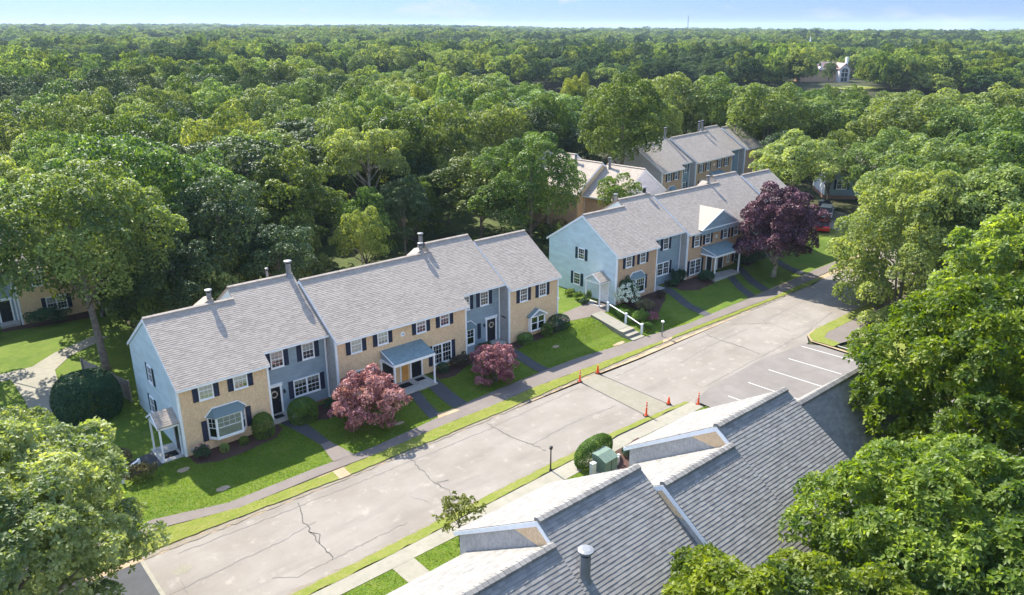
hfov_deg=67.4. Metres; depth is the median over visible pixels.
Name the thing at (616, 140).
broadleaf tree
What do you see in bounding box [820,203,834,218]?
parked car
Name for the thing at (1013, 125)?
broadleaf tree
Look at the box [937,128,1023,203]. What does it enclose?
broadleaf tree
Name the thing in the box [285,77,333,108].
broadleaf tree
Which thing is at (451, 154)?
broadleaf tree
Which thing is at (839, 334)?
path
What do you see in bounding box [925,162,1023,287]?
broadleaf tree
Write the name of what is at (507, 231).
undergrowth bush
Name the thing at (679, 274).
shrub
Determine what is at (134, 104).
broadleaf tree
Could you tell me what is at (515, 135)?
broadleaf tree
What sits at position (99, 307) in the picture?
broadleaf tree
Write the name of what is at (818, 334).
island lawn
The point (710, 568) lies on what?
foreground tree
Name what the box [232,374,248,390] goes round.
window
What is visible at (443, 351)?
window
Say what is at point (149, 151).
broadleaf tree
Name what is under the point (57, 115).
broadleaf tree
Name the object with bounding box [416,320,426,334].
window
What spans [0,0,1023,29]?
sky
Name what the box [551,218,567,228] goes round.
undergrowth bush
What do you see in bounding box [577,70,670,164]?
broadleaf tree
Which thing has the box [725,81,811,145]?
broadleaf tree
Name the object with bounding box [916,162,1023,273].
broadleaf tree
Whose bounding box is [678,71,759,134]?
broadleaf tree
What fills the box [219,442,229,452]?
shrub
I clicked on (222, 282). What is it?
broadleaf tree
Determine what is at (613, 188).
young tree
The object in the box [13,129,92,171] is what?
broadleaf tree
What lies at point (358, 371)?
window
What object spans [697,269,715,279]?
shrub
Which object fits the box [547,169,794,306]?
townhouse row
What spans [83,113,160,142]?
broadleaf tree
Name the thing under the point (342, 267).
undergrowth bush
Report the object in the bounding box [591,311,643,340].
steps
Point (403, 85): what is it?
broadleaf tree
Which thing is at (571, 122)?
broadleaf tree
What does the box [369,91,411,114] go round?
broadleaf tree
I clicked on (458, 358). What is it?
shrub
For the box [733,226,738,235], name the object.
window
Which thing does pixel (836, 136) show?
broadleaf tree
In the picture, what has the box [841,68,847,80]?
arched window
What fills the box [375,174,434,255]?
broadleaf tree
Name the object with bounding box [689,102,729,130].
broadleaf tree
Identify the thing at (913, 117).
broadleaf tree
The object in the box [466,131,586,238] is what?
broadleaf tree
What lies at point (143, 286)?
broadleaf tree
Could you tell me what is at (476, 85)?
broadleaf tree
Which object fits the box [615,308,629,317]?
shrub
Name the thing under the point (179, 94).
broadleaf tree
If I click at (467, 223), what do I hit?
undergrowth
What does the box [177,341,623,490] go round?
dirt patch
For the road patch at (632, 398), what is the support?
on the road
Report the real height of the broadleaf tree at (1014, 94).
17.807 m
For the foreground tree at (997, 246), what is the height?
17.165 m
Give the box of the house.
[793,57,850,81]
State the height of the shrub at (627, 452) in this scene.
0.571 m
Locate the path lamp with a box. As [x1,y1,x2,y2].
[549,446,552,470]
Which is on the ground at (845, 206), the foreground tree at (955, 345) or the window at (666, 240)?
the foreground tree at (955, 345)
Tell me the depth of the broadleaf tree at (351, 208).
87.39 m
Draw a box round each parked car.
[814,219,829,232]
[817,199,832,209]
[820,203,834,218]
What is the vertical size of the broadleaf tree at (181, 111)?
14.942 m
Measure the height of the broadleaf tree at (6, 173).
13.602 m
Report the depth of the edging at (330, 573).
42.45 m
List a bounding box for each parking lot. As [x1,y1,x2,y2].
[69,562,159,594]
[695,344,1023,508]
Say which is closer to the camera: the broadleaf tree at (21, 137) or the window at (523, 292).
the window at (523, 292)
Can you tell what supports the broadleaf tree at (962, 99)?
on the ground at (845, 206)
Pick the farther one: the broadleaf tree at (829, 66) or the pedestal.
the broadleaf tree at (829, 66)
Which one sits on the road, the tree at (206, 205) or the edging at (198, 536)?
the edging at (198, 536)
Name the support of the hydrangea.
on the lawn at (36, 345)
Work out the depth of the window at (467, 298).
65.11 m
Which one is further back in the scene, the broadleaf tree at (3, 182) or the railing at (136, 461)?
the broadleaf tree at (3, 182)
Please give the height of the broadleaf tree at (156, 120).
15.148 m
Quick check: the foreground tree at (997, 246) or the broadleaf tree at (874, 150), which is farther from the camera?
the broadleaf tree at (874, 150)
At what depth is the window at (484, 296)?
66.29 m
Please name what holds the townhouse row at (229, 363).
on the ground at (845, 206)
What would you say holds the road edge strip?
on the road
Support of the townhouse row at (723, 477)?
on the ground at (845, 206)
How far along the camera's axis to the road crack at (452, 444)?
48.59 m
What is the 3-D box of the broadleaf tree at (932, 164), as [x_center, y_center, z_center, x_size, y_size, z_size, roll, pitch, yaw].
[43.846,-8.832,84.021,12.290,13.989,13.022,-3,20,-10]
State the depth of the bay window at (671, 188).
115.51 m
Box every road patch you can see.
[582,374,665,413]
[582,374,668,415]
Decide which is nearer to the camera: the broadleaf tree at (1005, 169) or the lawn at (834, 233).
the broadleaf tree at (1005, 169)
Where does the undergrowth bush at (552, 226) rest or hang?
on the undergrowth
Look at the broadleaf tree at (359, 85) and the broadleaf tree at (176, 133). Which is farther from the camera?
the broadleaf tree at (359, 85)
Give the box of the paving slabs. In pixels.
[333,337,671,478]
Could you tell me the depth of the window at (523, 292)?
67.65 m
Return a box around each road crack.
[169,286,831,594]
[298,333,758,559]
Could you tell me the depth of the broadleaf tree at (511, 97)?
147.86 m
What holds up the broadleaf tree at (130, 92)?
on the ground at (845, 206)
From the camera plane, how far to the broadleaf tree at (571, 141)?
122.80 m
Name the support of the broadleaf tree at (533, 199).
on the ground at (845, 206)
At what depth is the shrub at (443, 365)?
62.40 m
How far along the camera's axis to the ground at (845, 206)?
138.92 m
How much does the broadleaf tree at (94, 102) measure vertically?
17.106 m
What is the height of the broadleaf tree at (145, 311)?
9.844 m
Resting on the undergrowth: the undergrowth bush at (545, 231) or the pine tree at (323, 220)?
the undergrowth bush at (545, 231)
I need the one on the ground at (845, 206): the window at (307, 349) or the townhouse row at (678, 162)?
the townhouse row at (678, 162)
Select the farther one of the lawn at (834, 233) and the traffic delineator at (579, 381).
the lawn at (834, 233)
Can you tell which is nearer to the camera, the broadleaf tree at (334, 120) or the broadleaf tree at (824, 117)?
the broadleaf tree at (334, 120)
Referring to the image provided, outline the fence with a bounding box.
[80,357,132,401]
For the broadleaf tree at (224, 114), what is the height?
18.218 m
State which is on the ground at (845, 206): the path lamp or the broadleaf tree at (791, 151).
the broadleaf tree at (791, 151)
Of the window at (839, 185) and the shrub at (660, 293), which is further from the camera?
the window at (839, 185)
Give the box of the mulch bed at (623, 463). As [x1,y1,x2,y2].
[615,438,639,469]
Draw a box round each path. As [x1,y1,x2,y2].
[0,336,106,446]
[109,252,806,481]
[825,284,922,342]
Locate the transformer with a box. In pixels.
[592,446,617,472]
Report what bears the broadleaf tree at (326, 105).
on the ground at (845, 206)
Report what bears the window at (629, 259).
in the townhouse row at (646, 242)
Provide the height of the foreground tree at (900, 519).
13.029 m
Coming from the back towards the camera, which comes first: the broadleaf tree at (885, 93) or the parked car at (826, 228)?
the broadleaf tree at (885, 93)
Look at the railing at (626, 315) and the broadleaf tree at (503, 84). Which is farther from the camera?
the broadleaf tree at (503, 84)
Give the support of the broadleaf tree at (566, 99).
on the ground at (845, 206)
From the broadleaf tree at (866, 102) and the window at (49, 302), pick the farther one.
the broadleaf tree at (866, 102)
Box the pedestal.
[589,461,596,474]
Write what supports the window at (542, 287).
in the townhouse row at (229, 363)
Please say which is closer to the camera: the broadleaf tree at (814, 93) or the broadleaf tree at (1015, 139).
the broadleaf tree at (1015, 139)
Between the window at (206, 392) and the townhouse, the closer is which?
the window at (206, 392)
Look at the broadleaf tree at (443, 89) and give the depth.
138.31 m
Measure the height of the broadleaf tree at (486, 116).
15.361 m
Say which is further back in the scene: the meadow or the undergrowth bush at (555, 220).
the meadow
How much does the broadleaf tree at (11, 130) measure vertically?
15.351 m
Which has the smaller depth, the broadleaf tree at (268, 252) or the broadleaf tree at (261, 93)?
the broadleaf tree at (268, 252)
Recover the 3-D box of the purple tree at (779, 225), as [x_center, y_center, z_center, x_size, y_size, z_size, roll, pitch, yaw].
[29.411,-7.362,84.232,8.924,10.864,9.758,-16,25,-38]
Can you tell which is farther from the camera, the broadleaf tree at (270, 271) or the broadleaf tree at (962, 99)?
the broadleaf tree at (962, 99)
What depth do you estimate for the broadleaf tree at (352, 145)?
92.96 m
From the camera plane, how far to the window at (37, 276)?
73.48 m
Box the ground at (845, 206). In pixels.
[97,30,1016,594]
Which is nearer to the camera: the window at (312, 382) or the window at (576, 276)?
the window at (312, 382)
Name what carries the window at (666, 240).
in the townhouse row at (646, 242)
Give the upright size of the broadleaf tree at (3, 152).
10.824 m
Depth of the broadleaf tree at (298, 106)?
143.30 m
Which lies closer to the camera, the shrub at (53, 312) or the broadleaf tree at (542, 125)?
the shrub at (53, 312)
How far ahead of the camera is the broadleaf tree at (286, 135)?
104.12 m
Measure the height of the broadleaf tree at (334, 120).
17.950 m
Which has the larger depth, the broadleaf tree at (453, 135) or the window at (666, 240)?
the broadleaf tree at (453, 135)
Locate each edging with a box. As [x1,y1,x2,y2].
[141,285,811,558]
[287,401,683,594]
[807,329,850,353]
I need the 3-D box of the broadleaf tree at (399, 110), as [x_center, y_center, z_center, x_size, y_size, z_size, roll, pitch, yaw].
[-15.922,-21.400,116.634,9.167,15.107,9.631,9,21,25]
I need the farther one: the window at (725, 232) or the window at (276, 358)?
the window at (725, 232)
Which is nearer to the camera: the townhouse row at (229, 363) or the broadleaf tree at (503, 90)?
the townhouse row at (229, 363)
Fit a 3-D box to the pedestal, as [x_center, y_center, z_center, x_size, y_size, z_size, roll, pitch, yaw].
[5.135,10.909,48.787,0.380,0.950,0.300,-16,25,-38]
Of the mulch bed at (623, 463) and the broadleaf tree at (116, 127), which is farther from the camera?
the broadleaf tree at (116, 127)
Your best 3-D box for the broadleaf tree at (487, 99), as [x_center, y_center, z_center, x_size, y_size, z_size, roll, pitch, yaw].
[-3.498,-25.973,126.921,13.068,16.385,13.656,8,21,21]
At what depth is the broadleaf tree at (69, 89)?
143.73 m
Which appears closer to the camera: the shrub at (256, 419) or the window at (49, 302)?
the shrub at (256, 419)
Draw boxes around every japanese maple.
[326,362,412,432]
[469,342,519,386]
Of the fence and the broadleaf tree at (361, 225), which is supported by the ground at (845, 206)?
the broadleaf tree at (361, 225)
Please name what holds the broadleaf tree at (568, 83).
on the ground at (845, 206)
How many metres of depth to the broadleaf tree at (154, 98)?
146.02 m
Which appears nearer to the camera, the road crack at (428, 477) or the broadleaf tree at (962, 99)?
the road crack at (428, 477)
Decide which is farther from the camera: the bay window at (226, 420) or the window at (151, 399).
the window at (151, 399)
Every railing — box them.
[122,458,140,483]
[607,302,642,333]
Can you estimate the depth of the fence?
58.92 m
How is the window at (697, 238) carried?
in the townhouse row at (646, 242)
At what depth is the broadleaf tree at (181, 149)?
93.96 m
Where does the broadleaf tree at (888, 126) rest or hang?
on the ground at (845, 206)
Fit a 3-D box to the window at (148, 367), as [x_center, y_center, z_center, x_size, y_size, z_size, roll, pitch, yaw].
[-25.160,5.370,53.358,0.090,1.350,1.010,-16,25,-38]
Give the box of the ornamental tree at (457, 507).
[431,490,486,541]
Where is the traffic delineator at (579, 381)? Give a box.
[577,370,582,382]
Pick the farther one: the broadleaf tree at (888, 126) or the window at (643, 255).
the broadleaf tree at (888, 126)
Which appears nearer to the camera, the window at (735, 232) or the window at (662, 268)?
the window at (662, 268)
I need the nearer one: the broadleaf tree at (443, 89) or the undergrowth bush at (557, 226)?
the undergrowth bush at (557, 226)
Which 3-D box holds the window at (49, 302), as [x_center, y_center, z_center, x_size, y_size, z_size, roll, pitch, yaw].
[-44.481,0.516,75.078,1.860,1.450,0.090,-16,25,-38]
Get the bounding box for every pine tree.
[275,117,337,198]
[287,179,341,268]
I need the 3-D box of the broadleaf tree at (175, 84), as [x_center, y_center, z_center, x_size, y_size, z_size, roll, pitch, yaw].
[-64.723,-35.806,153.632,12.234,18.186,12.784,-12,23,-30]
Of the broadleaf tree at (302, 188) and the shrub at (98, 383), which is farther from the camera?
the broadleaf tree at (302, 188)
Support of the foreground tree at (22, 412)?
on the ground at (845, 206)
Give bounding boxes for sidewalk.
[3,260,843,581]
[311,401,703,594]
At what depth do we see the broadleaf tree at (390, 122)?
100.92 m
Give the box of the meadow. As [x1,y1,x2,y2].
[835,86,879,89]
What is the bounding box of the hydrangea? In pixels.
[612,275,641,302]
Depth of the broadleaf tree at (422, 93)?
140.92 m
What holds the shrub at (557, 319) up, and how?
on the flower bed at (692, 283)
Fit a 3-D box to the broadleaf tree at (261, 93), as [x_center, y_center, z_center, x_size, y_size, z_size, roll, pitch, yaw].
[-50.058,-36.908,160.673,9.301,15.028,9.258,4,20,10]
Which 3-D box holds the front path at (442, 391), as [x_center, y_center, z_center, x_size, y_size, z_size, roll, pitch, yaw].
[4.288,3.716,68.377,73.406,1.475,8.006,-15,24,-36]
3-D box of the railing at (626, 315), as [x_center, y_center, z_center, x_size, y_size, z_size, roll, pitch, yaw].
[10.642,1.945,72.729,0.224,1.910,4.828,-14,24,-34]
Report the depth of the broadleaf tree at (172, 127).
105.74 m
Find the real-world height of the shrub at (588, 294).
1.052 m
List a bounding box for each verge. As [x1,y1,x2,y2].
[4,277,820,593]
[292,401,688,594]
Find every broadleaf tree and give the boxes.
[0,98,19,123]
[0,107,62,141]
[0,112,60,154]
[0,156,36,210]
[0,158,189,370]
[0,165,13,182]
[0,178,50,300]
[1,150,19,159]
[5,132,84,163]
[10,101,91,147]
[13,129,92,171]
[15,94,72,114]
[24,140,84,173]
[29,78,101,112]
[37,132,210,307]
[38,197,123,316]
[45,104,111,133]
[59,86,119,116]
[66,112,108,133]
[77,129,140,176]
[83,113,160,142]
[93,131,152,169]
[95,98,173,133]
[99,95,120,112]
[103,243,193,327]
[105,219,222,314]
[106,93,157,114]
[112,89,144,103]
[117,167,222,233]
[125,114,170,142]
[126,82,164,113]
[131,143,219,189]
[139,146,247,274]
[144,118,201,151]
[149,109,186,138]
[151,88,196,121]
[157,99,200,131]
[160,236,244,311]
[163,71,214,112]
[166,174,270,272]
[167,116,210,227]
[180,98,265,162]
[180,111,213,119]
[182,77,250,118]
[182,136,312,238]
[210,129,294,220]
[214,220,293,288]
[229,83,305,121]
[234,223,317,279]
[236,144,349,276]
[250,84,289,103]
[251,128,332,225]
[252,109,307,139]
[264,215,329,280]
[270,103,315,116]
[273,105,320,143]
[274,83,309,104]
[277,143,337,190]
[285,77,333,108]
[299,103,328,119]
[306,96,389,205]
[310,137,349,211]
[312,101,338,117]
[317,85,369,109]
[320,90,368,122]
[323,121,410,201]
[327,205,389,264]
[330,185,397,263]
[332,77,384,104]
[340,96,386,183]
[347,106,441,209]
[358,86,401,114]
[359,83,399,94]
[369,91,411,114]
[371,112,440,185]
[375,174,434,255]
[385,79,433,102]
[387,147,443,230]
[388,99,448,133]
[388,174,444,243]
[391,106,420,122]
[402,84,441,114]
[404,98,482,224]
[405,96,466,126]
[416,74,451,95]
[426,150,535,237]
[432,73,476,111]
[433,132,470,201]
[434,122,469,187]
[446,79,508,110]
[454,89,517,150]
[454,103,539,202]
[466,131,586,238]
[471,85,507,108]
[479,71,529,101]
[489,118,540,168]
[501,159,549,222]
[505,81,546,107]
[506,92,516,100]
[516,89,601,128]
[516,106,564,157]
[527,92,569,146]
[546,105,585,150]
[555,128,605,161]
[560,72,590,100]
[571,86,610,154]
[572,104,626,160]
[573,96,598,159]
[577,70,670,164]
[599,89,647,130]
[602,125,651,162]
[629,94,683,141]
[636,71,712,135]
[655,80,684,123]
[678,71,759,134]
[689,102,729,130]
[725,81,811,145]
[737,90,782,141]
[748,129,845,185]
[748,144,805,183]
[759,128,807,184]
[760,109,810,136]
[765,86,836,141]
[782,96,873,144]
[799,129,865,199]
[815,83,840,134]
[815,88,884,144]
[821,62,838,82]
[825,165,986,339]
[839,127,923,208]
[841,83,872,104]
[845,89,969,165]
[852,110,921,153]
[854,153,960,273]
[859,132,997,207]
[869,90,924,113]
[904,87,1011,162]
[910,100,997,163]
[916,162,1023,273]
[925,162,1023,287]
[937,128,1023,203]
[968,107,1023,162]
[971,81,1023,130]
[987,179,1023,202]
[992,105,1023,140]
[1003,106,1023,162]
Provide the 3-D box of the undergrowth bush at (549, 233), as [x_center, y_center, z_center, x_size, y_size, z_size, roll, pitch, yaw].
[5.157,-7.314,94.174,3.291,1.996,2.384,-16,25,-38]
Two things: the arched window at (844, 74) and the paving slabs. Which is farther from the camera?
the arched window at (844, 74)
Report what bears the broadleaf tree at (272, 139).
on the ground at (845, 206)
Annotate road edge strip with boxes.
[140,561,164,594]
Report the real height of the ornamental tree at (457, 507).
3.193 m
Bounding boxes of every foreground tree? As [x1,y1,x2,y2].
[0,403,55,465]
[0,414,170,594]
[660,541,928,594]
[778,432,1023,594]
[842,273,1023,529]
[926,202,1023,417]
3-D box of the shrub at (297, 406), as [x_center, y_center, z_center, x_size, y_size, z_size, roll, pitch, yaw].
[-15.084,8.059,55.321,2.200,1.699,1.988,-16,25,-38]
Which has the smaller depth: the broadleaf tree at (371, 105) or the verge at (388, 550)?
the verge at (388, 550)
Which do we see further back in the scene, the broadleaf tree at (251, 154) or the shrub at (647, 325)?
the broadleaf tree at (251, 154)
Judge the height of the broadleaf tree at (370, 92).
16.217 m
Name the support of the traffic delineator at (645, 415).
on the road
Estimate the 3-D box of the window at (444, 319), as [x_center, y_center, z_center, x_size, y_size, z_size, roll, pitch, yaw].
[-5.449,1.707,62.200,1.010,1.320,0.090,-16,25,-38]
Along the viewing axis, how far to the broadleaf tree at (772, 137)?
118.03 m
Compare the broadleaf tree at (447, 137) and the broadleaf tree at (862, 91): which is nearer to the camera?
the broadleaf tree at (447, 137)
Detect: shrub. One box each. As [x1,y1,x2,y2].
[22,305,71,324]
[49,367,123,426]
[117,446,132,460]
[123,460,157,480]
[192,443,210,457]
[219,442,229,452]
[238,436,248,445]
[251,412,274,439]
[287,396,318,425]
[324,397,335,408]
[436,362,448,373]
[448,351,471,365]
[478,341,493,345]
[517,332,532,344]
[540,323,552,336]
[548,313,569,331]
[564,288,574,294]
[573,291,582,297]
[579,298,589,302]
[583,290,591,298]
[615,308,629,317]
[621,448,629,455]
[632,308,649,320]
[635,297,654,309]
[640,321,651,329]
[647,311,659,319]
[656,290,665,296]
[664,278,679,285]
[671,268,686,280]
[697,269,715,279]
[734,254,747,264]
[745,248,765,262]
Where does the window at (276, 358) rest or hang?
in the townhouse row at (229, 363)
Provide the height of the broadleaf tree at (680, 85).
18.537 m
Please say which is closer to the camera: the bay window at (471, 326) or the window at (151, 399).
the window at (151, 399)
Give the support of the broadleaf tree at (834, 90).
on the ground at (845, 206)
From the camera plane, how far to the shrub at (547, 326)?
69.12 m
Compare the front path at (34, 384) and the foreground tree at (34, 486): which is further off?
the front path at (34, 384)
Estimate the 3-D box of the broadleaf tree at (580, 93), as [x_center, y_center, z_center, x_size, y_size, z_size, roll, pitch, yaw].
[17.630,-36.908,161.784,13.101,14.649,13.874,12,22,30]
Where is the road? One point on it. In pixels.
(386, 506)
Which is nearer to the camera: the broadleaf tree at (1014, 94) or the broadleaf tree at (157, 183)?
the broadleaf tree at (157, 183)
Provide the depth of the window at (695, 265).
83.35 m
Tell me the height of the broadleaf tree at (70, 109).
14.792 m
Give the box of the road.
[144,208,915,594]
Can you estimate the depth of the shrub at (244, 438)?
52.25 m
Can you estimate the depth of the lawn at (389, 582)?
40.70 m
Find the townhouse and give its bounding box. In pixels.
[813,146,880,199]
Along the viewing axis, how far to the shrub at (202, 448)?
50.47 m
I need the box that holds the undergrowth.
[140,205,551,315]
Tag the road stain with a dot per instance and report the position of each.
(182, 569)
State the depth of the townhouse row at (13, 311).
73.82 m
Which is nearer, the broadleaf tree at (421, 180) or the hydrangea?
the hydrangea
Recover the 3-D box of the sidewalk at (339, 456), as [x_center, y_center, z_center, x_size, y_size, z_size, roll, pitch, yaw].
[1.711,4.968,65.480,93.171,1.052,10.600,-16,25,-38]
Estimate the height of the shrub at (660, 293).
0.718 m
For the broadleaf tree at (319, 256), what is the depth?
77.30 m
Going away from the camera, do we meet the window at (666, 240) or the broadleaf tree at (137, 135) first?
the window at (666, 240)
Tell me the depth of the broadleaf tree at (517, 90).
155.29 m
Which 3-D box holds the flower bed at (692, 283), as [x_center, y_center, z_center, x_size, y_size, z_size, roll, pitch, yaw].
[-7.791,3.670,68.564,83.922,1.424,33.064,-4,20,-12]
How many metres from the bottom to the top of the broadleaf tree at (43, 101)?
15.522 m
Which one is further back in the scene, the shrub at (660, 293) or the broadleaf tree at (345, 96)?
the broadleaf tree at (345, 96)
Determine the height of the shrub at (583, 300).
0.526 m
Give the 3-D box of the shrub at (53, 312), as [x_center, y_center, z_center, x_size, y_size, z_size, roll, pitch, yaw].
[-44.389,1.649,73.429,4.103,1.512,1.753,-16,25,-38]
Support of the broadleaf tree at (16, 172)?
on the ground at (845, 206)
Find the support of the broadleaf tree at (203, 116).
on the ground at (845, 206)
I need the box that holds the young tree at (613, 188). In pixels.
[596,172,642,206]
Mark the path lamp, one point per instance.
(550, 448)
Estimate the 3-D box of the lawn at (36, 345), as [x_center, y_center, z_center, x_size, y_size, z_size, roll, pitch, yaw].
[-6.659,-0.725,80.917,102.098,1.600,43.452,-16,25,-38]
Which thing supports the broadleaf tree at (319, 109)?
on the ground at (845, 206)
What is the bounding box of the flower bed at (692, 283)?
[0,255,765,462]
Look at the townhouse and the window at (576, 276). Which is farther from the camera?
the townhouse
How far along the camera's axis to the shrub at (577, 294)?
77.31 m
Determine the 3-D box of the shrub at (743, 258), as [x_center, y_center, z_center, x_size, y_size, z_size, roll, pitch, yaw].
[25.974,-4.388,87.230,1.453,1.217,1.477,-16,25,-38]
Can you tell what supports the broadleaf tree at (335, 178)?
on the ground at (845, 206)
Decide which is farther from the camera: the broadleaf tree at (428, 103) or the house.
the house
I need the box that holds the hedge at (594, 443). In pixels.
[574,433,612,469]
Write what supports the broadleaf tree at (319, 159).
on the ground at (845, 206)
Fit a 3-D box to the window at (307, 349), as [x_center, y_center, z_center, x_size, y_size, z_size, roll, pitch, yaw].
[-14.941,3.909,56.250,1.040,1.330,0.090,-16,25,-38]
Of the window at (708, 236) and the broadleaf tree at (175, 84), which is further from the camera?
the broadleaf tree at (175, 84)
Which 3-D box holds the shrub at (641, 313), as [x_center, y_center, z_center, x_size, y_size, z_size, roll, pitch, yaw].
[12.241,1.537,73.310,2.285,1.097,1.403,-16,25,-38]
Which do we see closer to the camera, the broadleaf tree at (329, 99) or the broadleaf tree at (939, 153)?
the broadleaf tree at (939, 153)
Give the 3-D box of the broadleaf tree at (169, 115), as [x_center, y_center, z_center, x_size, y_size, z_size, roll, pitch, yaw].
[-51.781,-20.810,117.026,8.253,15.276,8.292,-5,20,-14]
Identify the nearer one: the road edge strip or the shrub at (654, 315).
the road edge strip
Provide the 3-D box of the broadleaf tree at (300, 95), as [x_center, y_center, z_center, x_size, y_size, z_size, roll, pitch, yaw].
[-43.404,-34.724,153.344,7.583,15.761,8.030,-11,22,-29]
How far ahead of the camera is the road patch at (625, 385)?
60.17 m
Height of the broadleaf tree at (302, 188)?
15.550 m
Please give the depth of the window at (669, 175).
114.74 m
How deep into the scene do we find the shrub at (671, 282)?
80.58 m
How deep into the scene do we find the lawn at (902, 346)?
67.35 m
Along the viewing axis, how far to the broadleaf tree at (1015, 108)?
107.43 m
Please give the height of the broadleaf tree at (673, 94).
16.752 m
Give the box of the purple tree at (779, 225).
[732,180,830,277]
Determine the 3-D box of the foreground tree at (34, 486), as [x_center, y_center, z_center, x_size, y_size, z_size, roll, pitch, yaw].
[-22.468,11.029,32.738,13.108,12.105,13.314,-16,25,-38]
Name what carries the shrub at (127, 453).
on the flower bed at (692, 283)
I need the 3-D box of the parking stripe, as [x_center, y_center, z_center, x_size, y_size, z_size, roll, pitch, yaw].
[22.888,6.503,62.221,4.514,0.011,0.110,18,26,42]
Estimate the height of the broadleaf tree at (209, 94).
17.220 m
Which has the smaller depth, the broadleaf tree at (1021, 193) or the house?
the broadleaf tree at (1021, 193)
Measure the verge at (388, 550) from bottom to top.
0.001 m
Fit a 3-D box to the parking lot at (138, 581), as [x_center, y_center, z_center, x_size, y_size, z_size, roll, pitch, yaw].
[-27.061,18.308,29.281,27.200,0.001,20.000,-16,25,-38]
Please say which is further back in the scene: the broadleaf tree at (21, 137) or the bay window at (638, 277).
the broadleaf tree at (21, 137)
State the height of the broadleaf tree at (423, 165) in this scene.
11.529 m
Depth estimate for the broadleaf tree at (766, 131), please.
141.95 m
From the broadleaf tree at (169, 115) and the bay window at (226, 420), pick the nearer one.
the bay window at (226, 420)
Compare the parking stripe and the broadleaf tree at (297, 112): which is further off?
the broadleaf tree at (297, 112)
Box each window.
[29,272,42,286]
[45,294,68,309]
[146,364,153,385]
[149,395,155,412]
[197,384,214,401]
[204,400,246,439]
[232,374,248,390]
[269,350,284,369]
[293,373,321,397]
[301,341,315,360]
[350,339,362,354]
[351,366,373,386]
[377,331,388,346]
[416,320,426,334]
[432,340,451,365]
[440,314,449,327]
[464,295,469,310]
[467,320,475,353]
[480,290,488,306]
[520,288,527,302]
[527,308,547,331]
[538,282,546,297]
[573,271,580,285]
[577,247,584,260]
[625,256,631,268]
[630,270,645,292]
[640,252,645,263]
[656,260,669,276]
[663,237,668,250]
[667,173,670,181]
[668,185,676,191]
[689,257,701,275]
[694,234,699,247]
[705,233,710,243]
[723,229,727,238]
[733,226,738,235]
[836,180,847,189]
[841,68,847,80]
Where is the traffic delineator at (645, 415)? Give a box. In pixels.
[643,402,648,416]
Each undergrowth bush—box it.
[336,263,353,270]
[494,229,509,234]
[539,228,553,239]
[541,224,556,231]
[543,230,553,244]
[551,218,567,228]
[554,222,561,231]
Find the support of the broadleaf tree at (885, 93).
on the ground at (845, 206)
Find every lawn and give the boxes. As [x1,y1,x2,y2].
[0,233,862,571]
[343,406,708,594]
[809,279,918,345]
[813,228,862,248]
[860,293,983,385]
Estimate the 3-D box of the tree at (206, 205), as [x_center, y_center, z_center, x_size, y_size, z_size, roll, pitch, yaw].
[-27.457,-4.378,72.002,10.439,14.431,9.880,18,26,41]
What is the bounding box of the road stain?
[172,564,191,575]
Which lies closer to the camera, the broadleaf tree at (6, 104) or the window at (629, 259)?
the window at (629, 259)
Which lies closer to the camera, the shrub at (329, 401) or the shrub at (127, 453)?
the shrub at (127, 453)
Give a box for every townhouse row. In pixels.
[0,232,99,328]
[127,229,561,463]
[386,358,949,594]
[524,151,666,227]
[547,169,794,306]
[606,120,762,191]
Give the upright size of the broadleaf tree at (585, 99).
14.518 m

